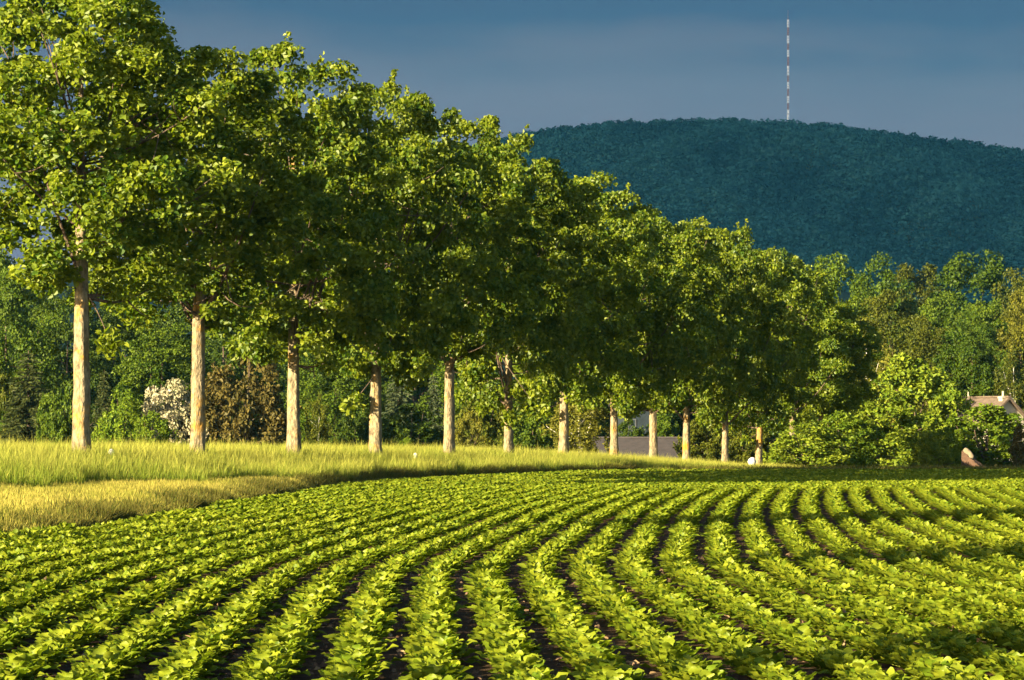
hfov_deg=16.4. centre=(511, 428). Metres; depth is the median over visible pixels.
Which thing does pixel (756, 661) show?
beet plant
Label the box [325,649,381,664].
beet plant
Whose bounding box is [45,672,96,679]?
beet plant
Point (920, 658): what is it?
beet plant
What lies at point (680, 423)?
broadleaf tree
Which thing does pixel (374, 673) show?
beet plant
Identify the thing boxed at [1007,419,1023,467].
bush
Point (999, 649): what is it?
beet plant
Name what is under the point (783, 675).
beet plant
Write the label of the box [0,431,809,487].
tall grass
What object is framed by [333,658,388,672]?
beet plant
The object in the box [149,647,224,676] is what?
beet plant
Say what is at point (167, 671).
beet plant
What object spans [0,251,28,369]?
broadleaf tree
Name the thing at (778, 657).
beet plant
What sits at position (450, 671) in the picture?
beet plant
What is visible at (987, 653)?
beet plant
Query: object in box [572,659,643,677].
beet plant
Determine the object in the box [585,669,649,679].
beet plant
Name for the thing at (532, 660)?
beet plant
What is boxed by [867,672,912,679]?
beet plant
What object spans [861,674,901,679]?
beet plant
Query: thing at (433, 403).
conifer tree
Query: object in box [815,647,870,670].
beet plant
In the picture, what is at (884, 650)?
beet plant
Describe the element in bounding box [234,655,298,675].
beet plant
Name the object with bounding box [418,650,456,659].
beet plant
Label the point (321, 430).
weeping shrub
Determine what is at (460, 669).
beet plant
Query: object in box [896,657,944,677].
beet plant
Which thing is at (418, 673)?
beet plant
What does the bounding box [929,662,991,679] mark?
beet plant
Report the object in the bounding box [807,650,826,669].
beet plant
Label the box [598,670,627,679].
beet plant
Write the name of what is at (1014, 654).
beet plant
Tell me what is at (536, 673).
beet plant
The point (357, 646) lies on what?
beet plant
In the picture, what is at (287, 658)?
beet plant
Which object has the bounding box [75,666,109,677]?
beet plant
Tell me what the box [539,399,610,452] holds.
bush
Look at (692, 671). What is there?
beet plant
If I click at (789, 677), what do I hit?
beet plant
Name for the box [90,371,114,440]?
conifer tree
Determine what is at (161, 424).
bush
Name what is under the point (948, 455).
bush
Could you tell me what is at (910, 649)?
beet plant
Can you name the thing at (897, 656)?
beet plant
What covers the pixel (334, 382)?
broadleaf tree
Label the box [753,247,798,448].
broadleaf tree
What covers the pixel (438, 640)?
beet plant
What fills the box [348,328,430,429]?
broadleaf tree
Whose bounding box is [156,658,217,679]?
beet plant
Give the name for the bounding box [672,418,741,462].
bush
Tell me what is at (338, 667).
beet plant
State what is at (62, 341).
broadleaf tree
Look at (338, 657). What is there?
beet plant
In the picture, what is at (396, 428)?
bush
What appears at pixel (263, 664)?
beet plant
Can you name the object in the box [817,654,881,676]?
beet plant
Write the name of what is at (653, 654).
beet plant
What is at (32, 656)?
beet plant
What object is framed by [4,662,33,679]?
beet plant
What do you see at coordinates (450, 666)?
beet plant
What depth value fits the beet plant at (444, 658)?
22.57 m
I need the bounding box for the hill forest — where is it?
[389,117,1023,307]
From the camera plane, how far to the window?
225.96 m
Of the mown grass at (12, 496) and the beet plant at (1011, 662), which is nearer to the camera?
the beet plant at (1011, 662)
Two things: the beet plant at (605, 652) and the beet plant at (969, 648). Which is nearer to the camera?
the beet plant at (605, 652)
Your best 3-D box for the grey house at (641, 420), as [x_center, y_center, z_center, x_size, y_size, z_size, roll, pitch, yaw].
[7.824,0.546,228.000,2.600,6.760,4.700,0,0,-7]
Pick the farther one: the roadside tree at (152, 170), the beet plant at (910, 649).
the roadside tree at (152, 170)
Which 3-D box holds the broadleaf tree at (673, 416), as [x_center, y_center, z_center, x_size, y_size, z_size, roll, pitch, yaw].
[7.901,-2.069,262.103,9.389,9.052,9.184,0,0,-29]
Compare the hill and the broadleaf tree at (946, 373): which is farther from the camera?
the hill
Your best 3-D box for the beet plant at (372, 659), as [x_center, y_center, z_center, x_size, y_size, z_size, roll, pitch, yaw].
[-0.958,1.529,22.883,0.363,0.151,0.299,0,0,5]
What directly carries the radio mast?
on the hill forest
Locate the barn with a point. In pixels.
(628, 445)
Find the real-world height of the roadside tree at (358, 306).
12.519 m
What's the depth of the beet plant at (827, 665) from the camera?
22.94 m
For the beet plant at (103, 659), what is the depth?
22.58 m
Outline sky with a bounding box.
[0,0,1023,288]
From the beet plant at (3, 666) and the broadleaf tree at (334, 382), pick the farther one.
the broadleaf tree at (334, 382)
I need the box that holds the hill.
[3,144,1022,392]
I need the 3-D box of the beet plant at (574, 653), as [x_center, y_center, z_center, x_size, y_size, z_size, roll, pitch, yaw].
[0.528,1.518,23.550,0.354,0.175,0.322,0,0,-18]
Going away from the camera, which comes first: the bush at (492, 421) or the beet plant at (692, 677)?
the beet plant at (692, 677)
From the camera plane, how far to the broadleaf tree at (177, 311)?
287.99 m
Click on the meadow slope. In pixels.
(70, 347)
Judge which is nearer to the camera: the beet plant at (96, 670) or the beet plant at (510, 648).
the beet plant at (96, 670)
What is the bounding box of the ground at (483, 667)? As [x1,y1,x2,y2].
[0,444,1022,679]
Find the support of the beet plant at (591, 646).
on the ground at (483, 667)
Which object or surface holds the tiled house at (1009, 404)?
on the ground at (483, 667)
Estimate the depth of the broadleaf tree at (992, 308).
283.98 m
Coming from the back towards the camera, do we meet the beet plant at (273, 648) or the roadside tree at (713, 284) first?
the roadside tree at (713, 284)
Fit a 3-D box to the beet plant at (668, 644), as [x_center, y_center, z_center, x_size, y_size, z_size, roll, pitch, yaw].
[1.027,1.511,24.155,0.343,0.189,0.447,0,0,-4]
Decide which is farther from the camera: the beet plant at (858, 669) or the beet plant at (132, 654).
the beet plant at (132, 654)
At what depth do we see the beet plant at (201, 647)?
23.55 m
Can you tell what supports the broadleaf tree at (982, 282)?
on the ground at (483, 667)
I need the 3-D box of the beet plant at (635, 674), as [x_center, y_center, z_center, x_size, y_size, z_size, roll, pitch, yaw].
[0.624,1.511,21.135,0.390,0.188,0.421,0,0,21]
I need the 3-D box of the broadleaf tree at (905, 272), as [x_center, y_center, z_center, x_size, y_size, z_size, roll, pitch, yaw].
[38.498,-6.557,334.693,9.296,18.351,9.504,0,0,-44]
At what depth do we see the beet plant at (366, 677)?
21.35 m
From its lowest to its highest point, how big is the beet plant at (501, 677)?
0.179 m
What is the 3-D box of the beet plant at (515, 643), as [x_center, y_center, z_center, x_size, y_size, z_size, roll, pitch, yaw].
[-0.059,1.503,23.906,0.372,0.205,0.485,0,0,-85]
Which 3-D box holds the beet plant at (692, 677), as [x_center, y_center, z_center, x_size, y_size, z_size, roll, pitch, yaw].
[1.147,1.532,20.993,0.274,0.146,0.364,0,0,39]
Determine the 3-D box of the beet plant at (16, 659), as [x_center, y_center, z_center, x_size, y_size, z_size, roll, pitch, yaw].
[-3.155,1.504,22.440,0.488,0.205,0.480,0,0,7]
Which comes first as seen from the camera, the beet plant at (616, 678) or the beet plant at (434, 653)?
the beet plant at (616, 678)
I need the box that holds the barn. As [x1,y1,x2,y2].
[592,437,682,458]
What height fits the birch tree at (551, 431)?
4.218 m
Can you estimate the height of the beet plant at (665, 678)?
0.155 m
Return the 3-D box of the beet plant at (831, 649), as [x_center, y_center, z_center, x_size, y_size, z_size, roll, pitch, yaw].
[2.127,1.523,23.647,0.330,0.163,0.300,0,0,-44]
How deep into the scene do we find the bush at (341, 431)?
179.40 m
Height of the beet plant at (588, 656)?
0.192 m
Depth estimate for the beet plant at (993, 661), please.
22.87 m
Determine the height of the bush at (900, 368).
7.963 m
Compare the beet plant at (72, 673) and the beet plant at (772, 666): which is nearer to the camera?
the beet plant at (72, 673)
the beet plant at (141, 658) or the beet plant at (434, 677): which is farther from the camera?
the beet plant at (141, 658)
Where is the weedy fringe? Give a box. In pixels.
[0,460,643,531]
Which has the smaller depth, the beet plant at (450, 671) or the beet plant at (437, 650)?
the beet plant at (450, 671)
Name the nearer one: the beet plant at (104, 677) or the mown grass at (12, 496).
the beet plant at (104, 677)
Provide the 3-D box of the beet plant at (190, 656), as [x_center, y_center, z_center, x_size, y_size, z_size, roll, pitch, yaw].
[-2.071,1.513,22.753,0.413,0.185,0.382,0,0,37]
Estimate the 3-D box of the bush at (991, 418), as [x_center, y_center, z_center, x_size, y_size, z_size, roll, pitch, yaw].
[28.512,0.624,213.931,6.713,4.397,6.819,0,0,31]
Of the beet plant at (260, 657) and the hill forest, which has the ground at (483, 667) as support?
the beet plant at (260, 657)
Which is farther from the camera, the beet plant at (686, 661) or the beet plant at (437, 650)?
the beet plant at (437, 650)
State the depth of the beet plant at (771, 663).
22.11 m
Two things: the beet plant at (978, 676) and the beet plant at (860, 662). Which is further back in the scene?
the beet plant at (860, 662)
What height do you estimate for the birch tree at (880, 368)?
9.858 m
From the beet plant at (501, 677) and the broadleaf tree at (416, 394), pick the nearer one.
the beet plant at (501, 677)
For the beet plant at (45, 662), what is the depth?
23.04 m
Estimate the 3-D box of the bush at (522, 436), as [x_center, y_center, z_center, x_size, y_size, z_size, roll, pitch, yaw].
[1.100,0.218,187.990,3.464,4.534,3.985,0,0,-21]
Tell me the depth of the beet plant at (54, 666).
23.32 m
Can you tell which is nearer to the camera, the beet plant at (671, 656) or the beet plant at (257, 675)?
the beet plant at (257, 675)
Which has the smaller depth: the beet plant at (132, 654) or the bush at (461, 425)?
the beet plant at (132, 654)
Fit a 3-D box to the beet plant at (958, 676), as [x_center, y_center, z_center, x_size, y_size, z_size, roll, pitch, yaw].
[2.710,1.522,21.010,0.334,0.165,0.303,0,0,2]
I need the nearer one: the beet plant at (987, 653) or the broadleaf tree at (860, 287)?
the beet plant at (987, 653)
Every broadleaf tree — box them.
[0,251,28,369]
[0,268,64,440]
[0,288,92,374]
[16,284,121,437]
[53,299,188,433]
[91,288,185,411]
[111,322,213,439]
[127,301,237,436]
[164,316,287,442]
[205,286,326,420]
[276,307,364,443]
[285,348,387,443]
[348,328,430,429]
[353,330,454,423]
[418,355,518,441]
[457,335,555,437]
[512,375,606,448]
[597,398,679,436]
[663,368,711,458]
[690,408,799,456]
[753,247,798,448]
[779,252,877,445]
[830,312,884,446]
[849,251,921,414]
[855,289,935,426]
[888,262,957,371]
[889,319,977,434]
[915,361,978,434]
[917,290,975,370]
[923,307,1022,424]
[929,249,1021,353]
[956,298,1023,393]
[989,267,1023,366]
[990,289,1023,408]
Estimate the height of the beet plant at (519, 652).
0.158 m
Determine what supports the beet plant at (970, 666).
on the ground at (483, 667)
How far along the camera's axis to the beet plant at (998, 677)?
20.30 m
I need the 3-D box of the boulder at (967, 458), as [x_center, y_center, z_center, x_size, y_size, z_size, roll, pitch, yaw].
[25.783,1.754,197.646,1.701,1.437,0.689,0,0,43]
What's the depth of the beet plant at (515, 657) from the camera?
22.76 m
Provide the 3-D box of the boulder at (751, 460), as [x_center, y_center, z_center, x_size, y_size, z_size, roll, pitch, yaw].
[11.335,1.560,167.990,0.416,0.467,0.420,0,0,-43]
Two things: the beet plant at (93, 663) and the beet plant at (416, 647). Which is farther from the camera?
the beet plant at (416, 647)
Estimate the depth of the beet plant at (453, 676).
21.14 m
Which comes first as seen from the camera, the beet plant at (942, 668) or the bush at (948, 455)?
the beet plant at (942, 668)
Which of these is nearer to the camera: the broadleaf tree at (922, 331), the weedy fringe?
the weedy fringe
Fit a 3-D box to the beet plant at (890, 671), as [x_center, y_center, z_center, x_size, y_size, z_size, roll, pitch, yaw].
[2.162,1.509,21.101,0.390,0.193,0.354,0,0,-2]
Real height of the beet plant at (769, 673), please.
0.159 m
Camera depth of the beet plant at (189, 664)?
22.06 m
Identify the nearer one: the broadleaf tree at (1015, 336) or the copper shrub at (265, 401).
the copper shrub at (265, 401)
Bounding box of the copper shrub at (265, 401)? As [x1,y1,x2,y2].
[178,351,302,446]
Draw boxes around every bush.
[0,366,22,440]
[35,384,73,445]
[90,389,148,444]
[133,410,173,445]
[327,405,382,446]
[381,403,443,447]
[397,437,414,447]
[455,385,516,447]
[455,410,485,447]
[502,399,557,450]
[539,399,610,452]
[618,418,649,436]
[645,414,679,436]
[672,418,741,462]
[721,420,769,462]
[762,420,854,466]
[809,410,885,467]
[832,390,943,467]
[849,352,974,465]
[914,427,962,467]
[943,403,1023,466]
[943,443,981,463]
[950,426,993,460]
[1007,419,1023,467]
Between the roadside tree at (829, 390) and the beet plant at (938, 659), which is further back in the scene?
the roadside tree at (829, 390)
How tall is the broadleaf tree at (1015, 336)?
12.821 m
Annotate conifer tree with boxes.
[0,350,58,444]
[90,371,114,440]
[381,374,418,439]
[422,375,443,444]
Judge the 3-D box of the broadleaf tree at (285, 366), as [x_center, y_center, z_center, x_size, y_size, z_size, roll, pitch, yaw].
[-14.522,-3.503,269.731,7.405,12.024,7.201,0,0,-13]
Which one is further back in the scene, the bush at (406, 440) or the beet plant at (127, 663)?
the bush at (406, 440)
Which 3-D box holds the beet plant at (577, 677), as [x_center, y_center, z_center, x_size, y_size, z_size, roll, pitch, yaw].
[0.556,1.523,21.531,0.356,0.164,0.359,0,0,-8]
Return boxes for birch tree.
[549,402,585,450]
[849,317,898,432]
[992,344,1023,410]
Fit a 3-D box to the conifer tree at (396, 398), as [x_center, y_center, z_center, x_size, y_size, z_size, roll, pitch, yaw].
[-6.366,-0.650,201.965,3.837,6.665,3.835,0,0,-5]
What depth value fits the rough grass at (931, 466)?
131.85 m
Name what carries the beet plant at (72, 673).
on the ground at (483, 667)
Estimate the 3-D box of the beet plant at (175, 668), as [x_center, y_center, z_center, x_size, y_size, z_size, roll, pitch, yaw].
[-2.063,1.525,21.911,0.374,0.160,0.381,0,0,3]
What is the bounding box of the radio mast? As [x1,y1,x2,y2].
[787,20,788,119]
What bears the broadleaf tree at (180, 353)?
on the ground at (483, 667)
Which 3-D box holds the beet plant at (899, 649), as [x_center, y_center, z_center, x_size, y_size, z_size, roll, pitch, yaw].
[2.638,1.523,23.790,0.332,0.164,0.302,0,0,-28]
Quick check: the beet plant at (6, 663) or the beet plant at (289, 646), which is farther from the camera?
the beet plant at (289, 646)
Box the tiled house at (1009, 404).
[947,391,1023,461]
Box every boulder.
[748,457,755,464]
[961,448,982,466]
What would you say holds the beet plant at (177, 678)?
on the ground at (483, 667)
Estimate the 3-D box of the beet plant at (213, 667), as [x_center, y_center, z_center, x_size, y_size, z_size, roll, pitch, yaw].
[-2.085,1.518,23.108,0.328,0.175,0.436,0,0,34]
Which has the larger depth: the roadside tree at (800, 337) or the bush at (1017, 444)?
the bush at (1017, 444)
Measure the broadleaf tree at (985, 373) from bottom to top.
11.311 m
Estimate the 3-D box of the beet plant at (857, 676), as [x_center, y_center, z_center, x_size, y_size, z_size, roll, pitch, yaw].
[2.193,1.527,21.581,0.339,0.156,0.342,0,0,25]
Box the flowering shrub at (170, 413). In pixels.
[125,378,209,445]
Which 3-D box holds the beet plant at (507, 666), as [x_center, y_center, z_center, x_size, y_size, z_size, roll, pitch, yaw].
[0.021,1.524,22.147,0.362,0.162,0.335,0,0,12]
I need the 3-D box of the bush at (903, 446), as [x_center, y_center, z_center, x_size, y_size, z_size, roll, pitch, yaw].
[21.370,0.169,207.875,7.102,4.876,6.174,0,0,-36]
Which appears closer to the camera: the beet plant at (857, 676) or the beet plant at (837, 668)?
the beet plant at (857, 676)
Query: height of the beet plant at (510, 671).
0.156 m
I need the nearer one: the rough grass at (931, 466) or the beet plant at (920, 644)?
the beet plant at (920, 644)
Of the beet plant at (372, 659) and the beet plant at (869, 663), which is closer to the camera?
the beet plant at (869, 663)
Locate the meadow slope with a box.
[0,328,73,371]
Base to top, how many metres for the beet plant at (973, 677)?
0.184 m
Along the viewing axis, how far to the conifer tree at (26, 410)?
174.59 m
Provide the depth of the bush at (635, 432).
220.65 m
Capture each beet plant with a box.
[0,652,47,679]
[0,661,31,679]
[0,663,27,679]
[0,668,22,679]
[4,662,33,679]
[6,663,44,679]
[7,645,61,662]
[8,653,54,675]
[11,640,71,660]
[12,644,58,663]
[33,660,53,676]
[33,663,46,674]
[35,667,100,679]
[42,658,60,671]
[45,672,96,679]
[55,674,103,679]
[65,648,136,671]
[69,670,105,676]
[70,644,141,670]
[71,655,130,671]
[74,661,120,670]
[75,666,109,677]
[78,661,122,677]
[84,643,144,660]
[85,646,141,665]
[87,651,139,675]
[92,668,124,679]
[93,673,118,679]
[99,641,146,661]
[111,657,131,676]
[115,642,152,660]
[143,668,194,679]
[145,671,190,679]
[148,674,177,679]
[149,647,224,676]
[150,664,207,678]
[152,649,222,670]
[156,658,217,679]
[158,658,214,677]
[162,676,192,679]
[165,645,228,663]
[165,651,212,671]
[165,662,202,675]
[168,646,227,669]
[181,672,204,679]
[222,653,296,679]
[226,656,299,678]
[232,655,300,674]
[232,667,289,678]
[233,672,286,679]
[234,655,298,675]
[235,645,305,668]
[238,647,301,669]
[238,672,275,679]
[244,643,298,667]
[244,650,310,675]
[254,643,315,661]
[280,643,307,654]
[312,663,378,679]
[314,666,375,679]
[321,644,369,660]
[324,645,379,657]
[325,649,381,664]
[326,651,385,669]
[326,662,382,676]
[326,663,377,678]
[327,672,369,679]
[328,636,385,656]
[331,646,394,663]
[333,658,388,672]
[334,650,381,657]
[364,656,391,674]
[390,639,458,661]
[399,665,460,679]
[400,655,450,674]
[401,658,474,677]
[402,648,439,663]
[402,664,473,679]
[405,650,463,668]
[407,645,456,657]
[408,657,462,673]
[408,674,457,679]
[409,636,479,663]
[415,663,461,677]
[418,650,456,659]
[423,674,460,679]
[424,656,462,671]
[424,660,472,677]
[467,637,538,662]
[475,642,541,663]
[484,650,532,662]
[488,653,514,668]
[488,654,537,672]
[488,662,539,679]
[491,653,542,671]
[491,665,531,676]
[492,665,551,679]
[495,666,528,679]
[504,656,548,672]
[509,675,551,679]
[511,667,569,679]
[515,660,555,677]
[553,643,625,662]
[558,652,625,675]
[559,648,632,667]
[562,654,606,670]
[564,646,597,663]
[569,657,633,675]
[571,649,626,666]
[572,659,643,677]
[573,667,602,679]
[579,665,656,679]
[582,665,628,675]
[584,668,645,679]
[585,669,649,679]
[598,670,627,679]
[608,676,632,679]
[637,638,689,657]
[639,644,701,670]
[649,650,685,663]
[655,670,683,679]
[656,661,705,672]
[658,656,702,676]
[660,658,737,679]
[663,654,677,667]
[664,654,725,667]
[666,658,705,671]
[669,664,731,679]
[673,665,728,677]
[689,676,725,679]
[693,669,717,679]
[710,641,753,659]
[722,645,779,670]
[725,647,786,664]
[730,652,803,674]
[732,657,793,679]
[737,655,783,675]
[747,661,805,679]
[749,666,797,679]
[750,663,790,679]
[758,667,806,679]
[766,670,805,679]
[774,671,810,679]
[791,671,826,679]
[794,641,843,658]
[797,643,846,661]
[797,647,834,667]
[801,649,833,671]
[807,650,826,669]
[809,647,859,666]
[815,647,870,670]
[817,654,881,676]
[817,656,865,673]
[818,659,871,679]
[822,659,880,679]
[830,663,852,678]
[837,663,902,678]
[837,666,881,678]
[841,667,876,679]
[843,667,909,679]
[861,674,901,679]
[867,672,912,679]
[876,641,943,666]
[878,643,906,658]
[881,642,924,663]
[881,646,906,667]
[883,649,942,668]
[890,649,935,664]
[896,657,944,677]
[898,647,940,665]
[900,650,964,669]
[904,660,924,676]
[909,656,966,679]
[911,657,942,676]
[920,665,947,679]
[926,663,987,679]
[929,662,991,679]
[941,673,984,679]
[951,642,996,659]
[951,674,962,679]
[956,646,977,663]
[957,644,1007,668]
[957,675,1005,679]
[963,673,1008,679]
[965,647,1017,660]
[966,648,1014,674]
[979,675,1003,679]
[980,657,1008,673]
[983,653,1006,670]
[988,652,1019,679]
[988,653,1023,676]
[995,658,1022,678]
[996,659,1017,679]
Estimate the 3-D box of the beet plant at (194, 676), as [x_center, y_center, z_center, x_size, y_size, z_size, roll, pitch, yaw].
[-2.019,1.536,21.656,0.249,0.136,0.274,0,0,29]
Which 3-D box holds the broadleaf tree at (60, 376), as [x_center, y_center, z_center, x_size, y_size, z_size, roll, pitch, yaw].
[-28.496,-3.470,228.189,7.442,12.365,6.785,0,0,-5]
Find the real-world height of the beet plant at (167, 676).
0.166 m
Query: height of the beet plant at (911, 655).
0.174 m
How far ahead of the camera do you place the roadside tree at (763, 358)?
166.55 m
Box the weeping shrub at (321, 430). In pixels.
[300,392,337,445]
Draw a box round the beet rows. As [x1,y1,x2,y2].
[0,467,1023,679]
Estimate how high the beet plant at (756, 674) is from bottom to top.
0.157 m
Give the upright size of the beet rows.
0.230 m
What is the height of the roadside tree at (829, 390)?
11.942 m
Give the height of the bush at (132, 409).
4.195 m
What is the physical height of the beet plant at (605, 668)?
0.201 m
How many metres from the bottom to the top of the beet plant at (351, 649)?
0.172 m
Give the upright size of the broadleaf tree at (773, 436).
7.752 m
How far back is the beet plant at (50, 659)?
23.52 m
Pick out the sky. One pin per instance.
(949, 69)
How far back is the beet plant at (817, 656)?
23.28 m
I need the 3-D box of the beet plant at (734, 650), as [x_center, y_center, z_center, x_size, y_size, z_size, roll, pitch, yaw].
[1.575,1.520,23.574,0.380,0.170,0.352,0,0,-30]
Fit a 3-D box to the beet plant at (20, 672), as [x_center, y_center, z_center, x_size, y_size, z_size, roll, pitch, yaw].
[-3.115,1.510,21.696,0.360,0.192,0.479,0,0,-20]
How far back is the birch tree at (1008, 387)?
245.77 m
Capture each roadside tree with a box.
[0,0,250,455]
[54,43,326,453]
[187,31,422,453]
[266,69,495,456]
[374,114,551,455]
[452,124,610,454]
[477,170,664,453]
[555,182,717,455]
[598,201,747,457]
[616,216,756,459]
[692,219,802,462]
[705,246,826,464]
[758,255,860,461]
[778,292,886,421]
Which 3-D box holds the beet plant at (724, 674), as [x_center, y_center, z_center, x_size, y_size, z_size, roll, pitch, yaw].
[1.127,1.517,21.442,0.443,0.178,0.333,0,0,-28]
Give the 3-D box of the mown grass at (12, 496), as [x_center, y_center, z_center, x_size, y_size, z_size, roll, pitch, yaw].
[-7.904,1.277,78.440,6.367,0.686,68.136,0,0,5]
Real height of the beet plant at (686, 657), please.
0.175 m
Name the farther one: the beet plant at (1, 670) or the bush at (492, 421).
the bush at (492, 421)
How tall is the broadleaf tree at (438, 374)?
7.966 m
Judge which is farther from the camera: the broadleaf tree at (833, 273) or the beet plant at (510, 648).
the broadleaf tree at (833, 273)
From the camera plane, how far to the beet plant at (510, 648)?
23.59 m
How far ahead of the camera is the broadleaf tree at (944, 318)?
289.19 m
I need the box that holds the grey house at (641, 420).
[609,403,648,436]
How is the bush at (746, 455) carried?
on the ground at (483, 667)
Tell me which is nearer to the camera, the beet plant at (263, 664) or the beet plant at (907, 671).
the beet plant at (263, 664)
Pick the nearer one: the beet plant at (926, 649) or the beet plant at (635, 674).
the beet plant at (635, 674)
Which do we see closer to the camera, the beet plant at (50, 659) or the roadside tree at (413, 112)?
the beet plant at (50, 659)
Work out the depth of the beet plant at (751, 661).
22.69 m
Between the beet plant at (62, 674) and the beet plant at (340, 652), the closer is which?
the beet plant at (62, 674)
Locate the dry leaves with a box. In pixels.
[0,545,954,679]
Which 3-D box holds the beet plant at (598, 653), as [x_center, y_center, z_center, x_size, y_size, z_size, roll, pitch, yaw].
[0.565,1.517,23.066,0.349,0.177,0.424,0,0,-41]
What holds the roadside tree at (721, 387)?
on the ground at (483, 667)
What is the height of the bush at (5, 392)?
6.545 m
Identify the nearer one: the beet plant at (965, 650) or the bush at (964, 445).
the beet plant at (965, 650)
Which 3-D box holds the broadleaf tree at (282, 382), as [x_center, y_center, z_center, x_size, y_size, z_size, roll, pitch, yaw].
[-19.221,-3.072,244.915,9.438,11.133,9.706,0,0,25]
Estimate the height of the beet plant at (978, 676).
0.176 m
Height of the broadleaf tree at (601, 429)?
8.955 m
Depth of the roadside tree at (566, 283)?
126.37 m
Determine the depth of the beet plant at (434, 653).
23.11 m
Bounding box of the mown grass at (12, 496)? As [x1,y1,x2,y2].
[0,474,426,531]
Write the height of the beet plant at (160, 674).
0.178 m
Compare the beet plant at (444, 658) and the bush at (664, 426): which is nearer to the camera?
the beet plant at (444, 658)
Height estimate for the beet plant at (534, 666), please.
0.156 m
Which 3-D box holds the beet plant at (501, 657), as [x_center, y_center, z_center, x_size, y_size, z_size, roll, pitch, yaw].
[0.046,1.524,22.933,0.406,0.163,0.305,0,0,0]
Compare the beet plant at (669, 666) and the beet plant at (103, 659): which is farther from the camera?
the beet plant at (103, 659)
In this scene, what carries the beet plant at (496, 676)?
on the ground at (483, 667)
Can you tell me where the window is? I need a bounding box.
[627,419,635,435]
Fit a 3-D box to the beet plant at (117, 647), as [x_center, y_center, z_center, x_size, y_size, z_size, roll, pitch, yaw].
[-2.675,1.509,23.460,0.462,0.194,0.455,0,0,23]
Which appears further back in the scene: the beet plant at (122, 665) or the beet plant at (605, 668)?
the beet plant at (122, 665)
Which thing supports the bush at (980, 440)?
on the ground at (483, 667)
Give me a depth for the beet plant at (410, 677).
21.69 m
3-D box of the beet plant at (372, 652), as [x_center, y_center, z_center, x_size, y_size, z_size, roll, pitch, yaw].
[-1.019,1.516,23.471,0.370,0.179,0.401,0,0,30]
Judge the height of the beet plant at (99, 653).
0.205 m
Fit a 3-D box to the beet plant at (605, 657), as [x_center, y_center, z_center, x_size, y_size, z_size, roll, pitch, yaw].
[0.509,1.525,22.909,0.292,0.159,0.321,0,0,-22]
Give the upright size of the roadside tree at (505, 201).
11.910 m
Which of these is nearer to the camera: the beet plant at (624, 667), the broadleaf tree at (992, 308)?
the beet plant at (624, 667)
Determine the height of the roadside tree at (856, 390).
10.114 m
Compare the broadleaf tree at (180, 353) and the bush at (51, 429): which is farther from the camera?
the broadleaf tree at (180, 353)
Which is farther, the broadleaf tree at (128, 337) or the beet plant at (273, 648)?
the broadleaf tree at (128, 337)
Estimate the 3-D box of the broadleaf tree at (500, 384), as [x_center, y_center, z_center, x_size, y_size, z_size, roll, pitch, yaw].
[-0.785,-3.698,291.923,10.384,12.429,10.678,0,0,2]
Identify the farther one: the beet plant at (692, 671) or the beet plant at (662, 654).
the beet plant at (662, 654)
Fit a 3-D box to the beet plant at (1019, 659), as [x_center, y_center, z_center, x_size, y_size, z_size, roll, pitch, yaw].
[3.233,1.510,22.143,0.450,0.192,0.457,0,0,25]
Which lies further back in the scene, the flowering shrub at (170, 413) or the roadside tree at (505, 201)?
the flowering shrub at (170, 413)
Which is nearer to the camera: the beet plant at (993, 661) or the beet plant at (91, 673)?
the beet plant at (91, 673)
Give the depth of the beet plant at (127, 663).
23.01 m
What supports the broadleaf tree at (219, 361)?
on the ground at (483, 667)
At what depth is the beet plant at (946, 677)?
21.10 m
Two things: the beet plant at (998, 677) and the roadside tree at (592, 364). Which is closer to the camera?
the beet plant at (998, 677)
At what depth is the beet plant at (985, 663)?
23.09 m
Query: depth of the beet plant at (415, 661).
22.34 m
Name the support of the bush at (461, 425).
on the ground at (483, 667)
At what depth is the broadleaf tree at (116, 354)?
296.18 m
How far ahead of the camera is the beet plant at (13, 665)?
21.96 m
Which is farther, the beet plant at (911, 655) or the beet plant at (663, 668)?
the beet plant at (911, 655)
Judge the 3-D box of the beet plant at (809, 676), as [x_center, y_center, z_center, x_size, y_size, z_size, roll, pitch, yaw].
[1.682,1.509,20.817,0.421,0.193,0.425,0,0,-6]
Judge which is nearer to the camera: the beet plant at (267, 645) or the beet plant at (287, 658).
the beet plant at (287, 658)
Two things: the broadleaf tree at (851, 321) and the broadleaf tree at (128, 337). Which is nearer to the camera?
the broadleaf tree at (128, 337)
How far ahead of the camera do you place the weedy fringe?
70.96 m
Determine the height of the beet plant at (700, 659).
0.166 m
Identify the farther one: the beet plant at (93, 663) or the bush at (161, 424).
the bush at (161, 424)
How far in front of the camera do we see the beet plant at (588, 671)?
21.84 m
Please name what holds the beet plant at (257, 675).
on the ground at (483, 667)
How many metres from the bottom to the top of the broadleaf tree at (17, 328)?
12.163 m
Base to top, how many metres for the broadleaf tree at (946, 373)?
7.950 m
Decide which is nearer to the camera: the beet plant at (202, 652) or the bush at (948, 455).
the beet plant at (202, 652)
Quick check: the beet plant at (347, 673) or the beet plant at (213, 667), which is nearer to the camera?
the beet plant at (347, 673)
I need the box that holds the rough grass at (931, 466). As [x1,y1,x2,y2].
[646,461,1023,469]
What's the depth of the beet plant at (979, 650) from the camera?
23.67 m
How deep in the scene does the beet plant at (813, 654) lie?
23.84 m
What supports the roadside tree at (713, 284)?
on the ground at (483, 667)
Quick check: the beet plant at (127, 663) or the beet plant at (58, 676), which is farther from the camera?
the beet plant at (127, 663)

